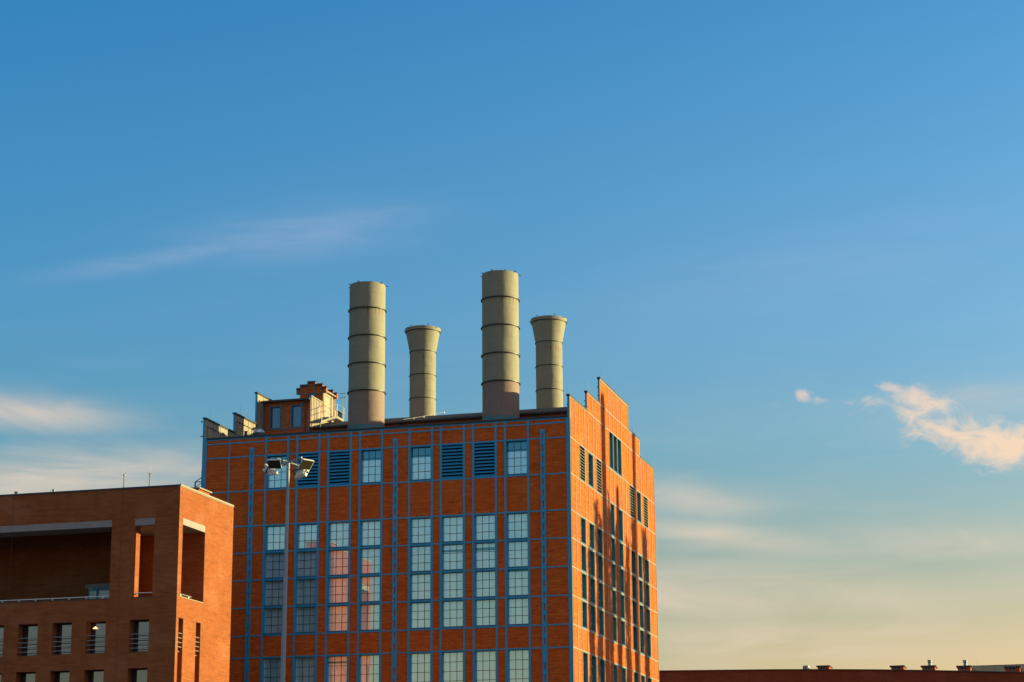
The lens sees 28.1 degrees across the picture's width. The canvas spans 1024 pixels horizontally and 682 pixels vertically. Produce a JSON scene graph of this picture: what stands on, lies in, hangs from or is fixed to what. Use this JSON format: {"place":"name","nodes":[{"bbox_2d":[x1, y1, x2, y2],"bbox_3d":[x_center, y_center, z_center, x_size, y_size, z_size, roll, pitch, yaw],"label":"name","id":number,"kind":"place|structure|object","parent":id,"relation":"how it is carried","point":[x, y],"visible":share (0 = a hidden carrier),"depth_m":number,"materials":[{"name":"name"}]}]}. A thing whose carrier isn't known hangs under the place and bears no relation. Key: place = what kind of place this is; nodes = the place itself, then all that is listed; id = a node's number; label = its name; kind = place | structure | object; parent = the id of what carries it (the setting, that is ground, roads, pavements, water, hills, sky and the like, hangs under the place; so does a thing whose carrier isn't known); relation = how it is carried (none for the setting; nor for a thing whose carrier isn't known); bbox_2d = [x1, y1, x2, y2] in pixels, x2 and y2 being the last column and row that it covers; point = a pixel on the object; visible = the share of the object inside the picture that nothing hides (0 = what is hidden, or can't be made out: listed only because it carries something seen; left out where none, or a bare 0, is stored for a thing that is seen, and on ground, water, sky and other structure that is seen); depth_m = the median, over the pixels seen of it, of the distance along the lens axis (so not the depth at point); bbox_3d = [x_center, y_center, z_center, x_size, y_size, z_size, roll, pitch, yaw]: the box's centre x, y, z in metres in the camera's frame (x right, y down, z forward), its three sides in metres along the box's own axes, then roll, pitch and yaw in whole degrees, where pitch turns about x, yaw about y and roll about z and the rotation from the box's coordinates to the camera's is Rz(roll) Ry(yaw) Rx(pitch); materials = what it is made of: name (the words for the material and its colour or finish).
{"place":"outdoors","nodes":[
{"label":"outdoors","id":0,"kind":"place"},
{"bbox_2d":[0,484,233,681],"bbox_3d":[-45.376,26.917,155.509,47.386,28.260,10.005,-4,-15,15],"label":"brick building","id":1,"kind":"structure","parent":0,"point":[128,584],"depth_m":149.25,"materials":[{"name":"brick"}]},
{"bbox_2d":[0,626,3,656],"bbox_3d":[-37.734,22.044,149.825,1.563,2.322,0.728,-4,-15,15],"label":"window","id":2,"kind":"structure","parent":1,"relation":"in","point":[1,627],"depth_m":150.08,"materials":[{"name":"grey glass"}]},
{"bbox_2d":[18,625,37,655],"bbox_3d":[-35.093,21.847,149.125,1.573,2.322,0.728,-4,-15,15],"label":"window","id":3,"kind":"structure","parent":1,"relation":"in","point":[29,645],"depth_m":149.43,"materials":[{"name":"grey glass"}]},
{"bbox_2d":[21,673,34,681],"bbox_3d":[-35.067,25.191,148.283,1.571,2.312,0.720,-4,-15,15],"label":"window","id":4,"kind":"structure","parent":1,"relation":"in","point":[25,677],"depth_m":148.81,"materials":[{"name":"grey glass"}]},
{"bbox_2d":[52,624,71,654],"bbox_3d":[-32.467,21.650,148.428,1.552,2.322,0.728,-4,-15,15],"label":"window","id":5,"kind":"structure","parent":1,"relation":"in","point":[63,642],"depth_m":148.73,"materials":[{"name":"grey glass"}]},
{"bbox_2d":[55,671,69,681],"bbox_3d":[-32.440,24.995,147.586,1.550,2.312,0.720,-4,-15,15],"label":"window","id":6,"kind":"structure","parent":1,"relation":"in","point":[59,676],"depth_m":148.08,"materials":[{"name":"grey glass"}]},
{"bbox_2d":[86,622,105,653],"bbox_3d":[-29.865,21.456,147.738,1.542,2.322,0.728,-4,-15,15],"label":"window","id":7,"kind":"structure","parent":1,"relation":"in","point":[97,637],"depth_m":148.05,"materials":[{"name":"grey glass"}]},
{"bbox_2d":[89,670,103,681],"bbox_3d":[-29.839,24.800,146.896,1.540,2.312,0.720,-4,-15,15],"label":"window","id":8,"kind":"structure","parent":1,"relation":"in","point":[94,676],"depth_m":147.40,"materials":[{"name":"grey glass"}]},
{"bbox_2d":[88,587,108,598],"bbox_3d":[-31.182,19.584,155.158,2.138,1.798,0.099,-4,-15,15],"label":"window","id":9,"kind":"structure","parent":1,"relation":"in","point":[101,591],"depth_m":155.34,"materials":[{"name":"blue glass"}]},
{"bbox_2d":[129,620,148,651],"bbox_3d":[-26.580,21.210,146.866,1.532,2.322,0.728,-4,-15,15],"label":"window","id":10,"kind":"structure","parent":1,"relation":"in","point":[141,628],"depth_m":147.18,"materials":[{"name":"grey glass"}]},
{"bbox_2d":[132,669,146,681],"bbox_3d":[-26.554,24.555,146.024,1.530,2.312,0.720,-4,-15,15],"label":"window","id":11,"kind":"structure","parent":1,"relation":"in","point":[138,675],"depth_m":146.50,"materials":[{"name":"grey glass"}]},
{"bbox_2d":[0,0,1023,670],"label":"sky","id":12,"kind":"structure","parent":0,"point":[788,235],"materials":[{"name":"blue"}]},
{"label":"ground","id":13,"kind":"structure","parent":0,"visible":0},
{"bbox_2d":[262,457,313,681],"bbox_3d":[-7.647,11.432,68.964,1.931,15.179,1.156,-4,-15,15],"label":"floodlight mast","id":14,"kind":"object","parent":13,"relation":"on","point":[303,469],"visible":1,"depth_m":70.24,"materials":[{"name":"metal"}]},
{"bbox_2d":[194,377,658,681],"bbox_3d":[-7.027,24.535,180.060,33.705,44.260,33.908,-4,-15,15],"label":"power station","id":15,"kind":"object","parent":13,"relation":"on","point":[469,547],"visible":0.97,"depth_m":165.48,"materials":[{"name":"brick"}]},
{"bbox_2d":[262,658,280,681],"bbox_3d":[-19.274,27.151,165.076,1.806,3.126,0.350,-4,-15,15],"label":"window","id":16,"kind":"structure","parent":15,"relation":"in","point":[271,667],"depth_m":165.40,"materials":[{"name":"blue glass"}]},
{"bbox_2d":[263,607,281,634],"bbox_3d":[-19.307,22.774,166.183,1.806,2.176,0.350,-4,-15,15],"label":"window","id":17,"kind":"structure","parent":15,"relation":"in","point":[272,618],"depth_m":166.33,"materials":[{"name":"blue glass"}]},
{"bbox_2d":[264,580,282,606],"bbox_3d":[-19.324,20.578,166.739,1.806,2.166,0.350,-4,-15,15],"label":"window","id":18,"kind":"structure","parent":15,"relation":"in","point":[273,589],"depth_m":166.90,"materials":[{"name":"blue glass"}]},
{"bbox_2d":[264,552,283,578],"bbox_3d":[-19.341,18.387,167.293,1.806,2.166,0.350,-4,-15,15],"label":"window","id":19,"kind":"structure","parent":15,"relation":"in","point":[274,562],"depth_m":167.43,"materials":[{"name":"blue glass"}]},
{"bbox_2d":[265,525,284,551],"bbox_3d":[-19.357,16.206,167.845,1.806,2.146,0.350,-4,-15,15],"label":"window","id":20,"kind":"structure","parent":15,"relation":"in","point":[275,534],"depth_m":168.00,"materials":[{"name":"blue glass"}]},
{"bbox_2d":[270,407,280,428],"bbox_3d":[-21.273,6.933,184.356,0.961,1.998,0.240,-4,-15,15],"label":"window","id":21,"kind":"structure","parent":15,"relation":"in","point":[275,411],"depth_m":184.38,"materials":[{"name":"blue glass"}]},
{"bbox_2d":[266,455,286,488],"bbox_3d":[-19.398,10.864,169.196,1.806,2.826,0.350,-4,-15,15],"label":"window","id":22,"kind":"structure","parent":15,"relation":"in","point":[278,481],"depth_m":169.24,"materials":[{"name":"blue glass"}]},
{"bbox_2d":[291,405,301,427],"bbox_3d":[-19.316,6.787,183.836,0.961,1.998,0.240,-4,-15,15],"label":"window","id":23,"kind":"structure","parent":15,"relation":"in","point":[296,410],"depth_m":183.89,"materials":[{"name":"blue glass"}]},
{"bbox_2d":[294,656,314,681],"bbox_3d":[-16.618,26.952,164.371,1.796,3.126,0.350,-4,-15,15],"label":"window","id":24,"kind":"structure","parent":15,"relation":"in","point":[304,667],"depth_m":164.63,"materials":[{"name":"blue glass"}]},
{"bbox_2d":[295,578,315,605],"bbox_3d":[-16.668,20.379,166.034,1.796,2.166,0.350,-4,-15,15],"label":"window","id":25,"kind":"structure","parent":15,"relation":"in","point":[305,588],"depth_m":166.17,"materials":[{"name":"blue glass"}]},
{"bbox_2d":[295,606,315,633],"bbox_3d":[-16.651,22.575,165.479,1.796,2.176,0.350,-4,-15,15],"label":"window","id":26,"kind":"structure","parent":15,"relation":"in","point":[305,617],"depth_m":165.60,"materials":[{"name":"blue glass"}]},
{"bbox_2d":[296,550,316,577],"bbox_3d":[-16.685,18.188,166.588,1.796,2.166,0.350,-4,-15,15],"label":"window","id":27,"kind":"structure","parent":15,"relation":"in","point":[306,561],"depth_m":166.74,"materials":[{"name":"blue glass"}]},
{"bbox_2d":[297,523,316,549],"bbox_3d":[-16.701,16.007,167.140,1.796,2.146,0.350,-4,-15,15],"label":"window","id":28,"kind":"structure","parent":15,"relation":"in","point":[306,533],"depth_m":167.27,"materials":[{"name":"blue glass"}]},
{"bbox_2d":[326,655,346,681],"bbox_3d":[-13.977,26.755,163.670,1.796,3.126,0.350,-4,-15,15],"label":"window","id":29,"kind":"structure","parent":15,"relation":"in","point":[336,672],"depth_m":163.91,"materials":[{"name":"glass"}]},
{"bbox_2d":[327,577,347,603],"bbox_3d":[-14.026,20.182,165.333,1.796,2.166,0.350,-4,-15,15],"label":"window","id":30,"kind":"structure","parent":15,"relation":"in","point":[337,591],"depth_m":165.48,"materials":[{"name":"glass"}]},
{"bbox_2d":[327,605,347,632],"bbox_3d":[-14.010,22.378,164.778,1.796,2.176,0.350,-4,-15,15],"label":"window","id":31,"kind":"structure","parent":15,"relation":"in","point":[337,615],"depth_m":164.91,"materials":[{"name":"glass"}]},
{"bbox_2d":[328,522,348,548],"bbox_3d":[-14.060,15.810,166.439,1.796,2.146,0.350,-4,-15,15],"label":"window","id":32,"kind":"structure","parent":15,"relation":"in","point":[338,532],"depth_m":166.57,"materials":[{"name":"blue glass"}]},
{"bbox_2d":[328,549,348,575],"bbox_3d":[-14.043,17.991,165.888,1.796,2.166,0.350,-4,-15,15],"label":"window","id":33,"kind":"structure","parent":15,"relation":"in","point":[338,558],"depth_m":166.03,"materials":[{"name":"glass"}]},
{"bbox_2d":[347,280,387,428],"bbox_3d":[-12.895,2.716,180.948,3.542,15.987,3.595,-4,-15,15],"label":"steel chimney","id":34,"kind":"object","parent":15,"relation":"on","point":[366,365],"visible":0.94,"depth_m":180.02,"materials":[{"name":"beige metal"}]},
{"bbox_2d":[358,654,378,681],"bbox_3d":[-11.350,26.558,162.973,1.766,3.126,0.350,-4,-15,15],"label":"window","id":35,"kind":"structure","parent":15,"relation":"in","point":[368,664],"depth_m":163.23,"materials":[{"name":"glass"}]},
{"bbox_2d":[359,575,379,602],"bbox_3d":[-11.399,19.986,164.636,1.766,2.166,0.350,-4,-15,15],"label":"window","id":36,"kind":"structure","parent":15,"relation":"in","point":[369,590],"depth_m":164.75,"materials":[{"name":"glass"}]},
{"bbox_2d":[359,603,379,630],"bbox_3d":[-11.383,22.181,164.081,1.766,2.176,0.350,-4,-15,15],"label":"window","id":37,"kind":"structure","parent":15,"relation":"in","point":[369,614],"depth_m":164.23,"materials":[{"name":"glass"}]},
{"bbox_2d":[360,520,379,546],"bbox_3d":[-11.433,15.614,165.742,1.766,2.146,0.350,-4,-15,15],"label":"window","id":38,"kind":"structure","parent":15,"relation":"in","point":[370,529],"depth_m":165.88,"materials":[{"name":"blue glass"}]},
{"bbox_2d":[360,547,379,574],"bbox_3d":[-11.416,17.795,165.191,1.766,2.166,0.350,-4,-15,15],"label":"window","id":39,"kind":"structure","parent":15,"relation":"in","point":[369,557],"depth_m":165.32,"materials":[{"name":"blue glass"}]},
{"bbox_2d":[361,449,380,483],"bbox_3d":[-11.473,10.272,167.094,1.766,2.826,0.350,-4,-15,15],"label":"window","id":40,"kind":"structure","parent":15,"relation":"in","point":[370,459],"depth_m":167.23,"materials":[{"name":"blue glass"}]},
{"bbox_2d":[409,652,429,681],"bbox_3d":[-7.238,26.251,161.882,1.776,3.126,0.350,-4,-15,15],"label":"window","id":41,"kind":"structure","parent":15,"relation":"in","point":[419,663],"depth_m":162.12,"materials":[{"name":"glass"}]},
{"bbox_2d":[410,446,430,480],"bbox_3d":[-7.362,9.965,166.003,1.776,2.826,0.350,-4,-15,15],"label":"window","id":42,"kind":"structure","parent":15,"relation":"in","point":[420,457],"depth_m":166.13,"materials":[{"name":"blue glass"}]},
{"bbox_2d":[410,517,430,544],"bbox_3d":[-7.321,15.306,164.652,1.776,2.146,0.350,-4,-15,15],"label":"window","id":43,"kind":"structure","parent":15,"relation":"in","point":[420,528],"depth_m":164.79,"materials":[{"name":"blue glass"}]},
{"bbox_2d":[410,545,430,572],"bbox_3d":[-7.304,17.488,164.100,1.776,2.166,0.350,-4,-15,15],"label":"window","id":44,"kind":"structure","parent":15,"relation":"in","point":[420,555],"depth_m":164.23,"materials":[{"name":"blue glass"}]},
{"bbox_2d":[410,573,430,600],"bbox_3d":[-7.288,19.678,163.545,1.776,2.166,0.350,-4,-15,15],"label":"window","id":45,"kind":"structure","parent":15,"relation":"in","point":[420,584],"depth_m":163.67,"materials":[{"name":"glass"}]},
{"bbox_2d":[410,601,430,628],"bbox_3d":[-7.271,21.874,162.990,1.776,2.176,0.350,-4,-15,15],"label":"window","id":46,"kind":"structure","parent":15,"relation":"in","point":[420,614],"depth_m":163.11,"materials":[{"name":"glass"}]},
{"bbox_2d":[404,323,440,416],"bbox_3d":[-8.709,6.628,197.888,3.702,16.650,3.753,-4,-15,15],"label":"flared chimney","id":47,"kind":"object","parent":15,"relation":"on","point":[422,340],"visible":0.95,"depth_m":197.82,"materials":[{"name":"beige metal"}]},
{"bbox_2d":[442,516,462,542],"bbox_3d":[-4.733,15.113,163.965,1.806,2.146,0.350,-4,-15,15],"label":"window","id":48,"kind":"structure","parent":15,"relation":"in","point":[452,526],"depth_m":164.11,"materials":[{"name":"glass"}]},
{"bbox_2d":[442,543,462,570],"bbox_3d":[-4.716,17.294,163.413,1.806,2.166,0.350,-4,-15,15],"label":"window","id":49,"kind":"structure","parent":15,"relation":"in","point":[451,561],"depth_m":163.55,"materials":[{"name":"glass"}]},
{"bbox_2d":[442,572,462,598],"bbox_3d":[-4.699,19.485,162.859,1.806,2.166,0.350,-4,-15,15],"label":"window","id":50,"kind":"structure","parent":15,"relation":"in","point":[452,582],"depth_m":162.99,"materials":[{"name":"blue glass"}]},
{"bbox_2d":[442,600,462,627],"bbox_3d":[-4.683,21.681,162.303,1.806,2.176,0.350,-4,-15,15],"label":"window","id":51,"kind":"structure","parent":15,"relation":"in","point":[452,610],"depth_m":162.44,"materials":[{"name":"glass"}]},
{"bbox_2d":[442,651,462,681],"bbox_3d":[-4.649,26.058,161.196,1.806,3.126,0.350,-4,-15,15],"label":"window","id":52,"kind":"structure","parent":15,"relation":"in","point":[452,662],"depth_m":161.41,"materials":[{"name":"glass"}]},
{"bbox_2d":[474,514,494,540],"bbox_3d":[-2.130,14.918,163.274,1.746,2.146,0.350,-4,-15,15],"label":"window","id":53,"kind":"structure","parent":15,"relation":"in","point":[484,524],"depth_m":163.39,"materials":[{"name":"blue glass"}]},
{"bbox_2d":[474,542,494,569],"bbox_3d":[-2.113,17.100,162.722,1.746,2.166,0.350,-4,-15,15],"label":"window","id":54,"kind":"structure","parent":15,"relation":"in","point":[483,559],"depth_m":162.83,"materials":[{"name":"blue glass"}]},
{"bbox_2d":[475,570,494,597],"bbox_3d":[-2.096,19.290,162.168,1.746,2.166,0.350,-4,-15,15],"label":"window","id":55,"kind":"structure","parent":15,"relation":"in","point":[484,580],"depth_m":162.32,"materials":[{"name":"glass"}]},
{"bbox_2d":[475,599,495,626],"bbox_3d":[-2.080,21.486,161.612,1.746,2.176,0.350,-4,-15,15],"label":"window","id":56,"kind":"structure","parent":15,"relation":"in","point":[485,609],"depth_m":161.72,"materials":[{"name":"glass"}]},
{"bbox_2d":[475,650,495,681],"bbox_3d":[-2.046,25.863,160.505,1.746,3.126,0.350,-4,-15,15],"label":"window","id":57,"kind":"structure","parent":15,"relation":"in","point":[485,661],"depth_m":160.70,"materials":[{"name":"glass"}]},
{"bbox_2d":[480,269,520,419],"bbox_3d":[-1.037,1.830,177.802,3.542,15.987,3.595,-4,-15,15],"label":"steel chimney","id":58,"kind":"object","parent":15,"relation":"on","point":[500,355],"visible":0.92,"depth_m":176.86,"materials":[{"name":"beige metal"}]},
{"bbox_2d":[506,440,526,475],"bbox_3d":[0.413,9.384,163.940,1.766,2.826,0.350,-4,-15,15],"label":"window","id":59,"kind":"structure","parent":15,"relation":"in","point":[516,451],"depth_m":164.07,"materials":[{"name":"blue glass"}]},
{"bbox_2d":[507,512,527,539],"bbox_3d":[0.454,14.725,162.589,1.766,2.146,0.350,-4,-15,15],"label":"window","id":60,"kind":"structure","parent":15,"relation":"in","point":[517,523],"depth_m":162.72,"materials":[{"name":"blue glass"}]},
{"bbox_2d":[507,540,527,567],"bbox_3d":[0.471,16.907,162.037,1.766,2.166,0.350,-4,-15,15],"label":"window","id":61,"kind":"structure","parent":15,"relation":"in","point":[517,551],"depth_m":162.16,"materials":[{"name":"blue glass"}]},
{"bbox_2d":[507,569,527,596],"bbox_3d":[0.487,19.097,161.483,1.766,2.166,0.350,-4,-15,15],"label":"window","id":62,"kind":"structure","parent":15,"relation":"in","point":[517,582],"depth_m":161.61,"materials":[{"name":"blue glass"}]},
{"bbox_2d":[507,597,528,625],"bbox_3d":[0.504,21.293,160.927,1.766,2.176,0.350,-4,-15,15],"label":"window","id":63,"kind":"structure","parent":15,"relation":"in","point":[517,608],"depth_m":161.06,"materials":[{"name":"glass"}]},
{"bbox_2d":[507,649,528,681],"bbox_3d":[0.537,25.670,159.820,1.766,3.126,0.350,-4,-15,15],"label":"window","id":64,"kind":"structure","parent":15,"relation":"in","point":[518,659],"depth_m":160.04,"materials":[{"name":"glass"}]},
{"bbox_2d":[530,313,567,408],"bbox_3d":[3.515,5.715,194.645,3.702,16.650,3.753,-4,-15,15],"label":"flared chimney","id":65,"kind":"object","parent":15,"relation":"on","point":[548,331],"visible":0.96,"depth_m":194.58,"materials":[{"name":"beige metal"}]},
{"bbox_2d":[581,517,585,544],"bbox_3d":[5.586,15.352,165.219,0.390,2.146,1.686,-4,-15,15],"label":"window","id":66,"kind":"structure","parent":15,"relation":"in","point":[583,529],"depth_m":165.96,"materials":[{"name":"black glass"}]},
{"bbox_2d":[581,544,585,572],"bbox_3d":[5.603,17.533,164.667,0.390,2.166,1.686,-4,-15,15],"label":"window","id":67,"kind":"structure","parent":15,"relation":"in","point":[583,549],"depth_m":165.40,"materials":[{"name":"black glass"}]},
{"bbox_2d":[582,573,586,600],"bbox_3d":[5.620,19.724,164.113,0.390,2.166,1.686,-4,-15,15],"label":"window","id":68,"kind":"structure","parent":15,"relation":"in","point":[584,590],"depth_m":164.83,"materials":[{"name":"black glass"}]},
{"bbox_2d":[582,601,586,628],"bbox_3d":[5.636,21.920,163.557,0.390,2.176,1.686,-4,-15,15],"label":"window","id":69,"kind":"structure","parent":15,"relation":"in","point":[584,605],"depth_m":164.31,"materials":[{"name":"black glass"}]},
{"bbox_2d":[583,652,587,681],"bbox_3d":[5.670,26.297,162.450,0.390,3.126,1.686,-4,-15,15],"label":"window","id":70,"kind":"structure","parent":15,"relation":"in","point":[585,655],"depth_m":163.27,"materials":[{"name":"black glass"}]},
{"bbox_2d":[588,452,592,487],"bbox_3d":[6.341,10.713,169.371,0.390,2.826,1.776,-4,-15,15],"label":"window","id":71,"kind":"structure","parent":15,"relation":"in","point":[590,457],"depth_m":170.19,"materials":[{"name":"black glass"}]},
{"bbox_2d":[590,523,594,549],"bbox_3d":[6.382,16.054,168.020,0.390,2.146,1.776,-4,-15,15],"label":"window","id":72,"kind":"structure","parent":15,"relation":"in","point":[591,525],"depth_m":168.83,"materials":[{"name":"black glass"}]},
{"bbox_2d":[590,550,594,577],"bbox_3d":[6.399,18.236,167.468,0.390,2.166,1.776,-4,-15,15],"label":"window","id":73,"kind":"structure","parent":15,"relation":"in","point":[592,561],"depth_m":168.25,"materials":[{"name":"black glass"}]},
{"bbox_2d":[590,577,595,604],"bbox_3d":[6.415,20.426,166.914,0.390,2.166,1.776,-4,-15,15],"label":"window","id":74,"kind":"structure","parent":15,"relation":"in","point":[592,580],"depth_m":167.68,"materials":[{"name":"black glass"}]},
{"bbox_2d":[591,605,595,632],"bbox_3d":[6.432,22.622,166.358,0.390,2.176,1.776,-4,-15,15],"label":"window","id":75,"kind":"structure","parent":15,"relation":"in","point":[593,619],"depth_m":167.10,"materials":[{"name":"black glass"}]},
{"bbox_2d":[592,655,596,681],"bbox_3d":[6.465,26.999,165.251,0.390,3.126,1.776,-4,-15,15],"label":"window","id":76,"kind":"structure","parent":15,"relation":"in","point":[594,676],"depth_m":166.13,"materials":[{"name":"black glass"}]},
{"bbox_2d":[598,528,602,555],"bbox_3d":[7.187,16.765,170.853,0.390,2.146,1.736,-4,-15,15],"label":"window","id":77,"kind":"structure","parent":15,"relation":"in","point":[599,530],"depth_m":171.61,"materials":[{"name":"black glass"}]},
{"bbox_2d":[598,555,602,581],"bbox_3d":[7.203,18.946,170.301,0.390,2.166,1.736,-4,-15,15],"label":"window","id":78,"kind":"structure","parent":15,"relation":"in","point":[600,559],"depth_m":171.07,"materials":[{"name":"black glass"}]},
{"bbox_2d":[599,582,603,609],"bbox_3d":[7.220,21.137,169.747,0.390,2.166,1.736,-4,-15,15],"label":"window","id":79,"kind":"structure","parent":15,"relation":"in","point":[600,584],"depth_m":170.52,"materials":[{"name":"black glass"}]},
{"bbox_2d":[599,609,603,636],"bbox_3d":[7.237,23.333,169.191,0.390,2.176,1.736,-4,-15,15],"label":"window","id":80,"kind":"structure","parent":15,"relation":"in","point":[601,613],"depth_m":169.94,"materials":[{"name":"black glass"}]},
{"bbox_2d":[600,658,604,681],"bbox_3d":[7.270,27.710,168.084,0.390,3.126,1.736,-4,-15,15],"label":"window","id":81,"kind":"structure","parent":15,"relation":"in","point":[602,664],"depth_m":168.99,"materials":[{"name":"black glass"}]},
{"bbox_2d":[609,432,613,469],"bbox_3d":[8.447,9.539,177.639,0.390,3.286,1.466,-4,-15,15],"label":"window","id":82,"kind":"structure","parent":15,"relation":"in","point":[610,434],"depth_m":178.32,"materials":[{"name":"black glass"}]},
{"bbox_2d":[611,503,614,536],"bbox_3d":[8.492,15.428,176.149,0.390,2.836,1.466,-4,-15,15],"label":"window","id":83,"kind":"structure","parent":15,"relation":"in","point":[612,506],"depth_m":176.75,"materials":[{"name":"black glass"}]},
{"bbox_2d":[611,537,614,562],"bbox_3d":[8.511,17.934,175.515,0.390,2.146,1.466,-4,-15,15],"label":"window","id":84,"kind":"structure","parent":15,"relation":"in","point":[612,539],"depth_m":176.15,"materials":[{"name":"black glass"}]},
{"bbox_2d":[612,563,615,589],"bbox_3d":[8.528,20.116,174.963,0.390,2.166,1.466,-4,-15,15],"label":"window","id":85,"kind":"structure","parent":15,"relation":"in","point":[613,565],"depth_m":175.59,"materials":[{"name":"black glass"}]},
{"bbox_2d":[612,589,615,615],"bbox_3d":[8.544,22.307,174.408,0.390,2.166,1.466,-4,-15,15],"label":"window","id":86,"kind":"structure","parent":15,"relation":"in","point":[613,591],"depth_m":175.04,"materials":[{"name":"black glass"}]},
{"bbox_2d":[613,616,616,642],"bbox_3d":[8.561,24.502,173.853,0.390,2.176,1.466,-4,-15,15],"label":"window","id":87,"kind":"structure","parent":15,"relation":"in","point":[614,618],"depth_m":174.46,"materials":[{"name":"black glass"}]},
{"bbox_2d":[613,435,616,472],"bbox_3d":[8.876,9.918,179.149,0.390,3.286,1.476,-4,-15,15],"label":"window","id":88,"kind":"structure","parent":15,"relation":"in","point":[614,438],"depth_m":179.80,"materials":[{"name":"black glass"}]},
{"bbox_2d":[617,439,621,476],"bbox_3d":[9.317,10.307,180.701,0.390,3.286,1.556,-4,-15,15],"label":"window","id":89,"kind":"structure","parent":15,"relation":"in","point":[618,441],"depth_m":181.39,"materials":[{"name":"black glass"}]},
{"bbox_2d":[619,509,622,542],"bbox_3d":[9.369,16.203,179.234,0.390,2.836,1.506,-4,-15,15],"label":"window","id":90,"kind":"structure","parent":15,"relation":"in","point":[620,512],"depth_m":179.87,"materials":[{"name":"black glass"}]},
{"bbox_2d":[620,568,623,593],"bbox_3d":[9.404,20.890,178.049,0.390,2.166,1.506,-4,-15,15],"label":"window","id":91,"kind":"structure","parent":15,"relation":"in","point":[621,570],"depth_m":178.71,"materials":[{"name":"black glass"}]},
{"bbox_2d":[621,620,624,645],"bbox_3d":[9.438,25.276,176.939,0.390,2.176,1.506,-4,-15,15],"label":"window","id":92,"kind":"structure","parent":15,"relation":"in","point":[622,622],"depth_m":177.62,"materials":[{"name":"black glass"}]},
{"bbox_2d":[631,550,635,575],"bbox_3d":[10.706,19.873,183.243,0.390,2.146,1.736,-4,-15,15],"label":"window","id":93,"kind":"structure","parent":15,"relation":"in","point":[632,552],"depth_m":184.02,"materials":[{"name":"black glass"}]},
{"bbox_2d":[632,575,635,600],"bbox_3d":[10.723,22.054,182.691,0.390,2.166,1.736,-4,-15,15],"label":"window","id":94,"kind":"structure","parent":15,"relation":"in","point":[633,577],"depth_m":183.46,"materials":[{"name":"black glass"}]},
{"bbox_2d":[632,600,636,625],"bbox_3d":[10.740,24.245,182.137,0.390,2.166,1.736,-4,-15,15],"label":"window","id":95,"kind":"structure","parent":15,"relation":"in","point":[634,603],"depth_m":182.86,"materials":[{"name":"black glass"}]},
{"bbox_2d":[633,626,636,651],"bbox_3d":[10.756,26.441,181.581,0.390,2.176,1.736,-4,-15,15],"label":"window","id":96,"kind":"structure","parent":15,"relation":"in","point":[634,628],"depth_m":182.37,"materials":[{"name":"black glass"}]},
{"bbox_2d":[637,491,640,522],"bbox_3d":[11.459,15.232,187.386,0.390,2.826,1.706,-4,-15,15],"label":"window","id":97,"kind":"structure","parent":15,"relation":"in","point":[638,494],"depth_m":188.15,"materials":[{"name":"black glass"}]},
{"bbox_2d":[639,579,642,604],"bbox_3d":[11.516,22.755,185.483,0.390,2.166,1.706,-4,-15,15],"label":"window","id":98,"kind":"structure","parent":15,"relation":"in","point":[640,582],"depth_m":186.24,"materials":[{"name":"black glass"}]},
{"bbox_2d":[640,629,643,654],"bbox_3d":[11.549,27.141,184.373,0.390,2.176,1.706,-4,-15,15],"label":"window","id":99,"kind":"structure","parent":15,"relation":"in","point":[641,631],"depth_m":185.15,"materials":[{"name":"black glass"}]},
{"bbox_2d":[645,559,648,583],"bbox_3d":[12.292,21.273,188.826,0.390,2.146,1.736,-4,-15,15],"label":"window","id":100,"kind":"structure","parent":15,"relation":"in","point":[646,561],"depth_m":189.63,"materials":[{"name":"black glass"}]},
{"bbox_2d":[646,608,649,632],"bbox_3d":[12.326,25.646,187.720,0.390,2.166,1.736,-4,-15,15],"label":"window","id":101,"kind":"structure","parent":15,"relation":"in","point":[647,610],"depth_m":188.48,"materials":[{"name":"black glass"}]},
{"bbox_2d":[647,633,650,657],"bbox_3d":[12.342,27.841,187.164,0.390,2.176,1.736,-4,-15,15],"label":"window","id":102,"kind":"structure","parent":15,"relation":"in","point":[648,635],"depth_m":187.93,"materials":[{"name":"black glass"}]},
{"bbox_2d":[659,669,1023,681],"bbox_3d":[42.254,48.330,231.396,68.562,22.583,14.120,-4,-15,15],"label":"building","id":103,"kind":"structure","parent":13,"relation":"on","point":[816,675],"depth_m":228.43,"materials":[{"name":"brick"}]},
{"bbox_2d":[920,660,937,669],"bbox_3d":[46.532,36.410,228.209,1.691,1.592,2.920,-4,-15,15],"label":"brick chimney box","id":104,"kind":"object","parent":103,"relation":"on","point":[929,666],"visible":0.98,"depth_m":226.97,"materials":[{"name":"brick"}]},
{"bbox_2d":[956,660,972,670],"bbox_3d":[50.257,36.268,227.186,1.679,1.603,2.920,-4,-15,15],"label":"brick chimney box","id":105,"kind":"object","parent":103,"relation":"on","point":[965,667],"visible":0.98,"depth_m":225.91,"materials":[{"name":"brick"}]},
{"bbox_2d":[972,664,1023,671],"bbox_3d":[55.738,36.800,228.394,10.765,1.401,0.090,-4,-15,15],"label":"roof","id":106,"kind":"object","parent":103,"relation":"on","point":[989,668],"visible":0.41,"depth_m":228.97,"materials":[{"name":"grey metal"}]},
{"bbox_2d":[1004,666,1021,671],"bbox_3d":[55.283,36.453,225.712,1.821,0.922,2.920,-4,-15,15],"label":"brick chimney box","id":107,"kind":"object","parent":103,"relation":"on","point":[1012,668],"visible":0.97,"depth_m":224.51,"materials":[{"name":"brick"}]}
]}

